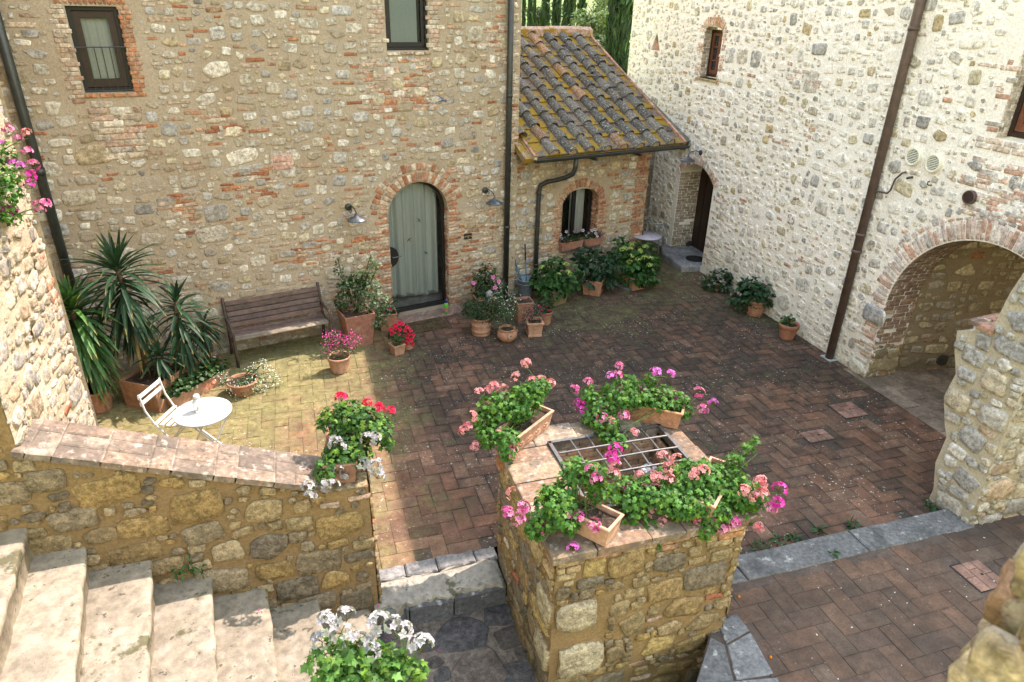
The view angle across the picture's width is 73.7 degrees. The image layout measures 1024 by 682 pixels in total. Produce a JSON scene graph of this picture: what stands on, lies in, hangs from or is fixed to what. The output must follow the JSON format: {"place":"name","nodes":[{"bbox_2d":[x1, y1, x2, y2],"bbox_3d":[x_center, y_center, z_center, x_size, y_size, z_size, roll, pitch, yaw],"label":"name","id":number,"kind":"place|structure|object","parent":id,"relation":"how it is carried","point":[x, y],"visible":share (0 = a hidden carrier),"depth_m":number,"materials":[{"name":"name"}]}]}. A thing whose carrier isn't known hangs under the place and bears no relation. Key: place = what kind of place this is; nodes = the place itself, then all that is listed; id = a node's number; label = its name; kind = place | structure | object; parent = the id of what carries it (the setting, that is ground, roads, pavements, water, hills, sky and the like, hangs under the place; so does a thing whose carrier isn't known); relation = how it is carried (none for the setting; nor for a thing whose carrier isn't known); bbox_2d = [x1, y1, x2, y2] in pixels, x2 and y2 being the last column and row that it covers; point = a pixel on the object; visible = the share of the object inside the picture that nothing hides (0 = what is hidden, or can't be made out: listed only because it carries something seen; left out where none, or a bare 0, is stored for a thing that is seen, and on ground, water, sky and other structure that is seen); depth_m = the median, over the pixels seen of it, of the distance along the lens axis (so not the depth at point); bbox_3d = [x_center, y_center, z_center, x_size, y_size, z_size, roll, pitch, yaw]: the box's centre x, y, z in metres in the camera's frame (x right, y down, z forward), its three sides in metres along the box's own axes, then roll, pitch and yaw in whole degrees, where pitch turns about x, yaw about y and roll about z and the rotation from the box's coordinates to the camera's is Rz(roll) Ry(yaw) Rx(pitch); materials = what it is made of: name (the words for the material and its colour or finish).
{"place":"outdoors","nodes":[
{"label":"outdoors","id":0,"kind":"place"},
{"bbox_2d":[300,605,434,681],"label":"potted geranium","id":1,"kind":"object","parent":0,"point":[370,659],"visible":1,"depth_m":3.35,"materials":[{"name":"plant"}]},
{"bbox_2d":[378,603,550,681],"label":"landing","id":2,"kind":"object","parent":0,"point":[484,645],"visible":0.5,"depth_m":6.08,"materials":[{"name":"grey stone"}]},
{"bbox_2d":[0,528,376,681],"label":"staircase","id":3,"kind":"structure","parent":2,"relation":"on","point":[67,616],"depth_m":4.85,"materials":[{"name":"stone"}]},
{"bbox_2d":[194,564,211,578],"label":"weed","id":4,"kind":"object","parent":3,"relation":"on","point":[201,572],"visible":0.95,"depth_m":5.40,"materials":[{"name":"green plant"}]},
{"bbox_2d":[96,240,945,568],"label":"courtyard paving","id":5,"kind":"structure","parent":0,"point":[434,494],"depth_m":9.31,"materials":[{"name":"brick"}]},
{"bbox_2d":[0,99,95,461],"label":"stone pier","id":6,"kind":"structure","parent":5,"relation":"on","point":[40,375],"depth_m":5.09,"materials":[{"name":"beige stone"}]},
{"bbox_2d":[0,124,51,226],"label":"hanging geranium","id":7,"kind":"object","parent":6,"relation":"hanging from","point":[10,184],"visible":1,"depth_m":4.74,"materials":[{"name":"plant"}]},
{"bbox_2d":[0,87,98,433],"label":"wing house","id":8,"kind":"structure","parent":5,"relation":"on","point":[56,286],"depth_m":5.54,"materials":[{"name":"stone"}]},
{"bbox_2d":[57,271,132,413],"bbox_3d":[-5.415,0.040,8.586,1.315,1.976,1.343,-7,27,-16],"label":"potted yucca","id":9,"kind":"object","parent":5,"relation":"on","point":[92,357],"visible":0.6,"depth_m":8.46,"materials":[{"name":"plant"}]},
{"bbox_2d":[56,228,215,412],"bbox_3d":[-4.764,-0.316,8.765,1.566,2.408,1.442,9,27,15],"label":"potted yucca","id":10,"kind":"object","parent":5,"relation":"on","point":[141,379],"visible":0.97,"depth_m":8.77,"materials":[{"name":"plant"}]},
{"bbox_2d":[137,378,208,439],"bbox_3d":[-3.995,0.919,8.089,0.487,0.838,0.430,4,26,6],"label":"folding chair","id":11,"kind":"object","parent":5,"relation":"on","point":[151,395],"visible":0.58,"depth_m":7.96,"materials":[{"name":"white paint"}]},
{"bbox_2d":[0,405,381,623],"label":"parapet","id":12,"kind":"structure","parent":5,"relation":"on","point":[237,519],"depth_m":5.24,"materials":[{"name":"stone"}]},
{"bbox_2d":[171,554,196,582],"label":"weed","id":13,"kind":"object","parent":12,"relation":"attached to","point":[180,572],"visible":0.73,"depth_m":5.32,"materials":[{"name":"green plant"}]},
{"bbox_2d":[300,391,397,499],"bbox_3d":[-1.321,0.821,5.585,0.779,0.603,0.797,-3,27,-10],"label":"geranium box","id":14,"kind":"object","parent":12,"relation":"on","point":[341,461],"visible":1,"depth_m":5.56,"materials":[{"name":"ceramic"}]},
{"bbox_2d":[160,357,231,407],"bbox_3d":[-4.326,0.597,9.361,0.375,0.504,1.130,15,29,25],"label":"begonia trough","id":15,"kind":"object","parent":5,"relation":"on","point":[184,390],"visible":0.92,"depth_m":9.27,"materials":[{"name":"ceramic"}]},
{"bbox_2d":[172,397,231,442],"bbox_3d":[-3.501,1.111,7.860,0.624,0.718,0.624,-7,27,-16],"label":"bistro table","id":16,"kind":"object","parent":5,"relation":"on","point":[218,409],"visible":0.87,"depth_m":7.67,"materials":[{"name":"white paint"}]},
{"bbox_2d":[192,393,204,413],"bbox_3d":[-3.522,0.686,7.646,0.116,0.232,0.116,-7,27,-16],"label":"lantern","id":17,"kind":"object","parent":16,"relation":"on","point":[196,401],"visible":1,"depth_m":7.63,"materials":[{"name":"white paint"}]},
{"bbox_2d":[183,307,231,367],"bbox_3d":[-4.404,-0.031,9.757,0.697,1.038,0.749,9,27,15],"label":"potted yucca","id":18,"kind":"object","parent":5,"relation":"on","point":[209,348],"visible":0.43,"depth_m":9.69,"materials":[{"name":"plant"}]},
{"bbox_2d":[212,358,282,400],"bbox_3d":[-3.625,0.555,9.406,0.870,0.600,0.430,-7,27,-16],"label":"white flower bowl","id":19,"kind":"object","parent":5,"relation":"on","point":[240,385],"visible":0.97,"depth_m":9.35,"materials":[{"name":"ceramic"}]},
{"bbox_2d":[0,0,521,375],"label":"stone house","id":20,"kind":"structure","parent":5,"relation":"on","point":[228,150],"depth_m":9.72,"materials":[{"name":"stone"}]},
{"bbox_2d":[65,6,134,92],"bbox_3d":[-5.010,-3.548,8.319,0.579,0.960,0.332,-7,27,-16],"label":"window","id":21,"kind":"structure","parent":20,"relation":"in","point":[96,34],"depth_m":8.32,"materials":[{"name":"brown wood"}]},
{"bbox_2d":[345,203,365,222],"bbox_3d":[-2.383,-1.952,10.415,0.296,0.209,0.427,-7,27,-16],"label":"wall lamp","id":22,"kind":"object","parent":20,"relation":"attached to","point":[355,218],"visible":1,"depth_m":10.35,"materials":[{"name":"grey metal"}]},
{"bbox_2d":[384,0,427,49],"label":"window","id":23,"kind":"structure","parent":20,"relation":"in","point":[405,21],"depth_m":10.03,"materials":[{"name":"clear glass"}]},
{"bbox_2d":[388,182,445,312],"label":"door","id":24,"kind":"structure","parent":20,"relation":"in","point":[416,212],"depth_m":11.80,"materials":[{"name":"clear glass"}]},
{"bbox_2d":[436,95,446,102],"bbox_3d":[-1.053,-3.572,10.103,0.198,0.103,0.180,7,27,10],"label":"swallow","id":25,"kind":"object","parent":20,"relation":"attached to","point":[444,100],"visible":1,"depth_m":10.12,"materials":[{"name":"grey"}]},
{"bbox_2d":[444,300,448,313],"bbox_3d":[-1.147,-0.600,11.893,0.085,0.250,0.085,-7,27,-16],"label":"plant food bottle","id":26,"kind":"object","parent":20,"relation":"on","point":[446,309],"visible":1,"depth_m":11.87,"materials":[{"name":"green plastic"}]},
{"bbox_2d":[482,187,502,205],"bbox_3d":[-0.310,-2.439,11.513,0.296,0.233,0.426,-7,27,-16],"label":"wall lamp","id":27,"kind":"object","parent":20,"relation":"attached to","point":[494,202],"visible":1,"depth_m":11.45,"materials":[{"name":"grey metal"}]},
{"bbox_2d":[220,282,334,367],"bbox_3d":[-3.554,-0.267,10.429,1.464,0.914,0.640,-13,30,-27],"label":"bench","id":28,"kind":"object","parent":5,"relation":"on","point":[260,330],"visible":0.98,"depth_m":10.43,"materials":[{"name":"brown wood"}]},
{"bbox_2d":[320,329,361,374],"bbox_3d":[-2.468,0.126,9.945,0.620,0.677,0.341,-7,27,-16],"label":"potted gaura","id":29,"kind":"object","parent":5,"relation":"on","point":[338,360],"visible":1,"depth_m":9.91,"materials":[{"name":"ceramic"}]},
{"bbox_2d":[333,254,394,347],"bbox_3d":[-2.306,-0.663,10.634,0.924,1.490,0.585,-7,27,-16],"label":"potted shrub","id":30,"kind":"object","parent":5,"relation":"on","point":[358,319],"visible":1,"depth_m":10.59,"materials":[{"name":"green plant"}]},
{"bbox_2d":[376,296,399,330],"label":"potted rose","id":31,"kind":"object","parent":5,"relation":"on","point":[391,319],"visible":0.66,"depth_m":11.26,"materials":[{"name":"ceramic"}]},
{"bbox_2d":[388,332,405,355],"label":"potted herb","id":32,"kind":"object","parent":5,"relation":"on","point":[397,348],"visible":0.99,"depth_m":10.52,"materials":[{"name":"ceramic"}]},
{"bbox_2d":[385,320,418,349],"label":"potted impatiens","id":33,"kind":"object","parent":5,"relation":"on","point":[409,337],"visible":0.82,"depth_m":10.56,"materials":[{"name":"plant"}]},
{"bbox_2d":[404,317,448,332],"bbox_3d":[-1.487,-0.299,11.595,0.708,0.018,0.591,-13,30,-27],"label":"doormat","id":34,"kind":"object","parent":5,"relation":"on","point":[430,324],"visible":0.62,"depth_m":11.52,"materials":[{"name":"fabric"}]},
{"bbox_2d":[374,547,505,631],"bbox_3d":[-0.709,2.440,6.582,1.240,0.478,0.542,-7,27,-16],"label":"stone step","id":35,"kind":"object","parent":5,"relation":"on","point":[442,587],"visible":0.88,"depth_m":6.42,"materials":[{"name":"stone"}]},
{"bbox_2d":[460,291,507,336],"bbox_3d":[-0.467,-0.464,11.180,0.780,0.736,0.602,-7,27,-16],"label":"potted oleander","id":36,"kind":"object","parent":5,"relation":"on","point":[481,322],"visible":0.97,"depth_m":11.10,"materials":[{"name":"plant"}]},
{"bbox_2d":[470,261,503,312],"bbox_3d":[-0.441,-0.932,11.909,0.593,0.931,0.516,-7,27,-16],"label":"potted mandevilla","id":37,"kind":"object","parent":5,"relation":"on","point":[481,287],"visible":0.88,"depth_m":11.82,"materials":[{"name":"plant"}]},
{"bbox_2d":[486,290,492,303],"bbox_3d":[-0.390,-0.767,11.788,0.140,0.230,0.136,-7,27,-16],"label":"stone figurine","id":38,"kind":"object","parent":37,"relation":"in","point":[488,292],"visible":0.56,"depth_m":11.72,"materials":[{"name":"white stone"}]},
{"bbox_2d":[490,281,520,342],"bbox_3d":[-0.097,-0.479,10.861,0.540,1.060,0.353,-7,27,-16],"label":"potted white gaura","id":39,"kind":"object","parent":5,"relation":"on","point":[506,332],"visible":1,"depth_m":10.89,"materials":[{"name":"plant"}]},
{"bbox_2d":[504,291,541,323],"bbox_3d":[0.202,-0.621,11.709,0.674,0.583,0.377,-7,27,-16],"label":"potted salvia","id":40,"kind":"object","parent":5,"relation":"on","point":[523,302],"visible":0.75,"depth_m":11.64,"materials":[{"name":"ceramic"}]},
{"bbox_2d":[517,276,533,297],"bbox_3d":[0.252,-0.982,12.666,0.312,0.385,0.312,-7,27,-16],"label":"zinc bucket","id":41,"kind":"object","parent":5,"relation":"on","point":[525,288],"visible":0.77,"depth_m":12.57,"materials":[{"name":"grey metal"}]},
{"bbox_2d":[515,260,521,280],"bbox_3d":[0.114,-1.280,12.629,0.421,0.918,0.065,14,29,24],"label":"broom","id":42,"kind":"object","parent":41,"relation":"in","point":[518,270],"visible":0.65,"depth_m":12.61,"materials":[{"name":"blue plastic"}]},
{"bbox_2d":[524,244,526,280],"bbox_3d":[0.251,-1.304,12.613,0.046,0.973,0.210,-7,27,-16],"label":"dustpan pole","id":43,"kind":"object","parent":41,"relation":"in","point":[525,261],"visible":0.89,"depth_m":12.56,"materials":[{"name":"grey metal"}]},
{"bbox_2d":[519,300,544,336],"bbox_3d":[0.337,-0.390,11.207,0.435,0.614,0.288,-3,27,-10],"label":"potted diascia","id":44,"kind":"object","parent":5,"relation":"on","point":[534,326],"visible":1,"depth_m":11.19,"materials":[{"name":"ceramic"}]},
{"bbox_2d":[536,292,555,325],"bbox_3d":[0.564,-0.554,11.610,0.337,0.563,0.334,-7,27,-16],"label":"potted red begonia","id":45,"kind":"object","parent":5,"relation":"on","point":[547,310],"visible":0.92,"depth_m":11.55,"materials":[{"name":"plant"}]},
{"bbox_2d":[528,256,584,305],"bbox_3d":[0.811,-1.113,12.384,0.972,0.894,0.777,14,29,24],"label":"potted hydrangea","id":46,"kind":"object","parent":5,"relation":"on","point":[553,279],"visible":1,"depth_m":12.27,"materials":[{"name":"plant"}]},
{"bbox_2d":[570,245,622,296],"bbox_3d":[1.587,-1.344,12.894,1.000,0.902,0.766,-7,27,-16],"label":"potted hydrangea","id":47,"kind":"object","parent":5,"relation":"on","point":[594,282],"visible":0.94,"depth_m":12.77,"materials":[{"name":"plant"}]},
{"bbox_2d":[514,26,690,292],"bbox_3d":[0.810,-4.392,15.017,4.897,4.594,6.401,-13,30,-27],"label":"annex","id":48,"kind":"object","parent":5,"relation":"on","point":[580,166],"visible":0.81,"depth_m":12.91,"materials":[{"name":"beige stone"}]},
{"bbox_2d":[558,229,583,250],"bbox_3d":[1.124,-1.966,13.038,0.531,0.410,0.301,-7,27,-16],"label":"pansy box","id":49,"kind":"object","parent":48,"relation":"on","point":[565,243],"visible":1,"depth_m":13.01,"materials":[{"name":"ceramic"}]},
{"bbox_2d":[559,188,599,252],"bbox_3d":[1.157,-2.451,13.187,1.127,1.400,0.801,-7,27,-16],"label":"window","id":50,"kind":"structure","parent":48,"relation":"in","point":[576,205],"depth_m":13.40,"materials":[{"name":"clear glass"}]},
{"bbox_2d":[580,228,603,245],"bbox_3d":[1.567,-2.044,13.270,0.500,0.365,0.336,-7,27,-16],"label":"pansy box","id":51,"kind":"object","parent":48,"relation":"on","point":[594,238],"visible":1,"depth_m":13.23,"materials":[{"name":"ceramic"}]},
{"bbox_2d":[616,282,630,290],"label":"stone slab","id":52,"kind":"structure","parent":5,"relation":"on","point":[622,286],"depth_m":13.28,"materials":[{"name":"grey stone"}]},
{"bbox_2d":[494,414,762,681],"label":"light well","id":53,"kind":"object","parent":5,"relation":"on","point":[629,603],"visible":0.8,"depth_m":5.52,"materials":[{"name":"stone"}]},
{"bbox_2d":[458,358,555,464],"bbox_3d":[-0.043,0.578,6.068,0.633,0.725,0.807,19,31,31],"label":"geranium box","id":54,"kind":"object","parent":53,"relation":"on","point":[511,436],"visible":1,"depth_m":6.02,"materials":[{"name":"ceramic"}]},
{"bbox_2d":[501,442,624,551],"bbox_3d":[0.387,1.093,5.010,0.901,0.738,0.551,4,26,6],"label":"geranium box","id":55,"kind":"object","parent":53,"relation":"on","point":[589,516],"visible":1,"depth_m":4.96,"materials":[{"name":"ceramic"}]},
{"bbox_2d":[570,361,718,454],"bbox_3d":[1.239,0.558,6.425,1.250,0.674,0.692,-11,29,-23],"label":"geranium box","id":56,"kind":"object","parent":53,"relation":"on","point":[647,406],"visible":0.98,"depth_m":6.35,"materials":[{"name":"ceramic"}]},
{"bbox_2d":[635,462,656,493],"bbox_3d":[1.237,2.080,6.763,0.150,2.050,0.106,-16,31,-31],"label":"flower","id":57,"kind":"object","parent":53,"relation":"on","point":[646,470],"visible":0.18,"depth_m":6.28,"materials":[{"name":"plant"}]},
{"bbox_2d":[605,434,787,551],"bbox_3d":[1.401,1.162,5.258,1.336,0.768,0.715,-9,28,-20],"label":"geranium box","id":58,"kind":"object","parent":53,"relation":"on","point":[703,492],"visible":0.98,"depth_m":5.22,"materials":[{"name":"ceramic"}]},
{"bbox_2d":[606,235,663,290],"bbox_3d":[2.353,-1.512,13.117,1.134,1.032,0.758,10,27,16],"label":"potted hydrangea","id":59,"kind":"object","parent":5,"relation":"on","point":[633,279],"visible":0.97,"depth_m":13.01,"materials":[{"name":"plant"}]},
{"bbox_2d":[635,231,661,249],"bbox_3d":[2.763,-1.850,14.174,0.600,0.722,0.600,-7,27,-16],"label":"passage table","id":60,"kind":"object","parent":5,"relation":"on","point":[647,235],"visible":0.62,"depth_m":13.94,"materials":[{"name":"white metal"}]},
{"bbox_2d":[645,222,664,258],"bbox_3d":[3.066,-2.206,14.768,0.382,0.851,0.485,7,27,11],"label":"metal chair","id":61,"kind":"object","parent":5,"relation":"on","point":[659,240],"visible":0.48,"depth_m":14.56,"materials":[{"name":"metal"}]},
{"bbox_2d":[699,268,733,293],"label":"potted white geranium","id":62,"kind":"object","parent":5,"relation":"on","point":[719,283],"visible":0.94,"depth_m":13.14,"materials":[{"name":"plant"}]},
{"bbox_2d":[459,325,994,679],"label":"fallen petals","id":63,"kind":"object","parent":5,"relation":"on","point":[907,568],"visible":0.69,"depth_m":6.33,"materials":[{"name":"plant"}]},
{"bbox_2d":[726,276,775,316],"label":"potted young hydrangea","id":64,"kind":"object","parent":5,"relation":"on","point":[754,299],"visible":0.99,"depth_m":12.06,"materials":[{"name":"plant"}]},
{"bbox_2d":[750,538,771,551],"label":"weed","id":65,"kind":"object","parent":5,"relation":"on","point":[758,543],"visible":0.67,"depth_m":6.90,"materials":[{"name":"green plant"}]},
{"bbox_2d":[768,530,787,546],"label":"weed","id":66,"kind":"object","parent":5,"relation":"on","point":[772,538],"visible":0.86,"depth_m":7.00,"materials":[{"name":"green plant"}]},
{"bbox_2d":[775,314,799,340],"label":"potted seedling","id":67,"kind":"object","parent":5,"relation":"on","point":[789,327],"visible":1,"depth_m":11.29,"materials":[{"name":"ceramic"}]},
{"bbox_2d":[784,531,802,541],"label":"weed","id":68,"kind":"object","parent":5,"relation":"on","point":[795,535],"visible":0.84,"depth_m":7.03,"materials":[{"name":"green plant"}]},
{"bbox_2d":[797,428,835,443],"bbox_3d":[3.934,1.226,8.820,0.400,0.026,0.260,-7,27,-16],"label":"inspection cover","id":69,"kind":"object","parent":5,"relation":"on","point":[816,435],"visible":1,"depth_m":8.80,"materials":[{"name":"brick"}]},
{"bbox_2d":[810,524,828,534],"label":"weed","id":70,"kind":"object","parent":5,"relation":"on","point":[815,530],"visible":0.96,"depth_m":7.15,"materials":[{"name":"green plant"}]},
{"bbox_2d":[627,0,1023,376],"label":"white house","id":71,"kind":"structure","parent":5,"relation":"on","point":[848,184],"depth_m":10.21,"materials":[{"name":"stone"}]},
{"bbox_2d":[680,150,701,161],"bbox_3d":[3.589,-3.717,13.681,0.418,0.220,0.296,-7,27,-16],"label":"wall lamp","id":72,"kind":"object","parent":71,"relation":"attached to","point":[687,159],"visible":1,"depth_m":13.65,"materials":[{"name":"grey metal"}]},
{"bbox_2d":[686,255,702,261],"bbox_3d":[3.903,-1.754,14.543,0.400,0.014,0.400,-7,27,-16],"label":"doormat","id":73,"kind":"object","parent":71,"relation":"on","point":[693,258],"visible":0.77,"depth_m":14.53,"materials":[{"name":"rubber"}]},
{"bbox_2d":[691,168,712,252],"bbox_3d":[4.262,-2.771,14.425,0.075,1.980,1.360,-7,27,-16],"label":"door","id":74,"kind":"structure","parent":71,"relation":"in","point":[705,191],"depth_m":14.78,"materials":[{"name":"brown wood"}]},
{"bbox_2d":[695,30,722,82],"bbox_3d":[3.884,-5.466,13.086,0.255,0.900,0.760,-7,27,-16],"label":"window","id":75,"kind":"structure","parent":71,"relation":"in","point":[716,39],"depth_m":13.23,"materials":[{"name":"brown wood"}]},
{"bbox_2d":[1007,85,1023,138],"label":"window","id":76,"kind":"structure","parent":71,"relation":"in","point":[1016,129],"depth_m":7.81,"materials":[{"name":"brown wood"}]},
{"bbox_2d":[827,401,868,418],"bbox_3d":[4.634,0.952,9.413,0.400,0.026,0.380,-7,27,-16],"label":"inspection cover","id":77,"kind":"object","parent":5,"relation":"on","point":[848,410],"visible":1,"depth_m":9.39,"materials":[{"name":"brick"}]},
{"bbox_2d":[731,508,974,584],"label":"kerb","id":78,"kind":"structure","parent":5,"relation":"on","point":[792,557],"depth_m":6.85,"materials":[{"name":"grey stone"}]},
{"bbox_2d":[827,548,840,558],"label":"weed","id":79,"kind":"object","parent":78,"relation":"on","point":[835,555],"visible":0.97,"depth_m":6.66,"materials":[{"name":"green plant"}]},
{"bbox_2d":[844,515,863,529],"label":"weed","id":80,"kind":"object","parent":5,"relation":"on","point":[850,524],"visible":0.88,"depth_m":7.24,"materials":[{"name":"green plant"}]},
{"bbox_2d":[923,497,937,511],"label":"weed","id":81,"kind":"object","parent":5,"relation":"on","point":[933,508],"visible":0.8,"depth_m":7.53,"materials":[{"name":"green plant"}]},
{"bbox_2d":[926,273,1023,524],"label":"buttress wall","id":82,"kind":"structure","parent":5,"relation":"on","point":[979,472],"depth_m":6.93,"materials":[{"name":"stone"}]},
{"bbox_2d":[435,0,1020,560],"bbox_3d":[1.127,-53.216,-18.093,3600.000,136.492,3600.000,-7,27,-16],"label":"ground","id":83,"kind":"structure","parent":0,"point":[589,2],"depth_m":229.57,"materials":[{"name":"green plant"}]},
{"bbox_2d":[521,0,526,25],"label":"cypress","id":84,"kind":"object","parent":83,"relation":"on","point":[523,15],"visible":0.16,"depth_m":55.79,"materials":[{"name":"green plant"}]},
{"bbox_2d":[526,0,533,25],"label":"cypress","id":85,"kind":"object","parent":83,"relation":"on","point":[529,15],"visible":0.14,"depth_m":53.96,"materials":[{"name":"green plant"}]},
{"bbox_2d":[533,0,536,25],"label":"cypress","id":86,"kind":"object","parent":83,"relation":"on","point":[534,11],"visible":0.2,"depth_m":57.54,"materials":[{"name":"green plant"}]},
{"bbox_2d":[525,6,550,25],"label":"broadleaf tree","id":87,"kind":"object","parent":83,"relation":"on","point":[538,12],"visible":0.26,"depth_m":80.78,"materials":[{"name":"green plant"}]},
{"bbox_2d":[539,0,551,25],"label":"cypress","id":88,"kind":"object","parent":83,"relation":"on","point":[545,17],"visible":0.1,"depth_m":52.07,"materials":[{"name":"green plant"}]},
{"bbox_2d":[549,0,561,25],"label":"cypress","id":89,"kind":"object","parent":83,"relation":"on","point":[556,10],"visible":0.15,"depth_m":50.21,"materials":[{"name":"green plant"}]},
{"bbox_2d":[561,0,569,25],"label":"cypress","id":90,"kind":"object","parent":83,"relation":"on","point":[565,8],"visible":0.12,"depth_m":59.12,"materials":[{"name":"green plant"}]},
{"bbox_2d":[565,0,576,25],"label":"cypress","id":91,"kind":"object","parent":83,"relation":"on","point":[572,6],"visible":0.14,"depth_m":51.85,"materials":[{"name":"green plant"}]},
{"bbox_2d":[575,0,588,25],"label":"cypress","id":92,"kind":"object","parent":83,"relation":"on","point":[581,4],"visible":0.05,"depth_m":49.04,"materials":[{"name":"green plant"}]},
{"bbox_2d":[586,0,608,26],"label":"broadleaf tree","id":93,"kind":"object","parent":83,"relation":"on","point":[603,4],"visible":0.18,"depth_m":62.50,"materials":[{"name":"green plant"}]},
{"bbox_2d":[593,34,604,47],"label":"broadleaf tree","id":94,"kind":"object","parent":83,"relation":"on","point":[599,39],"visible":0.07,"depth_m":41.50,"materials":[{"name":"green plant"}]},
{"bbox_2d":[568,6,631,37],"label":"broadleaf tree","id":95,"kind":"object","parent":83,"relation":"on","point":[592,21],"visible":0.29,"depth_m":43.10,"materials":[{"name":"green plant"}]},
{"bbox_2d":[604,0,621,58],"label":"cypress","id":96,"kind":"object","parent":83,"relation":"on","point":[611,25],"visible":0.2,"depth_m":35.83,"materials":[{"name":"green plant"}]},
{"bbox_2d":[613,0,633,73],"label":"cypress","id":97,"kind":"object","parent":83,"relation":"on","point":[623,30],"visible":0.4,"depth_m":34.15,"materials":[{"name":"green plant"}]},
{"bbox_2d":[947,543,1023,681],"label":"terrace wall","id":98,"kind":"structure","parent":83,"relation":"on","point":[992,650],"depth_m":1.18,"materials":[{"name":"beige stone"}]},
{"bbox_2d":[696,513,1023,681],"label":"front terrace","id":99,"kind":"structure","parent":0,"point":[786,617],"depth_m":6.11,"materials":[{"name":"brick"}]},
{"bbox_2d":[697,611,778,681],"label":"edging slabs","id":100,"kind":"structure","parent":99,"relation":"on","point":[748,659],"depth_m":5.61,"materials":[{"name":"grey stone"}]},
{"bbox_2d":[949,560,998,592],"bbox_3d":[4.470,2.244,6.531,0.360,0.026,0.360,-7,27,-16],"label":"inspection cover","id":101,"kind":"object","parent":99,"relation":"on","point":[979,576],"visible":0.94,"depth_m":6.52,"materials":[{"name":"brick"}]},
{"bbox_2d":[844,368,955,436],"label":"passage floor","id":102,"kind":"structure","parent":0,"point":[922,391],"depth_m":9.94,"materials":[{"name":"concrete"}]}
]}

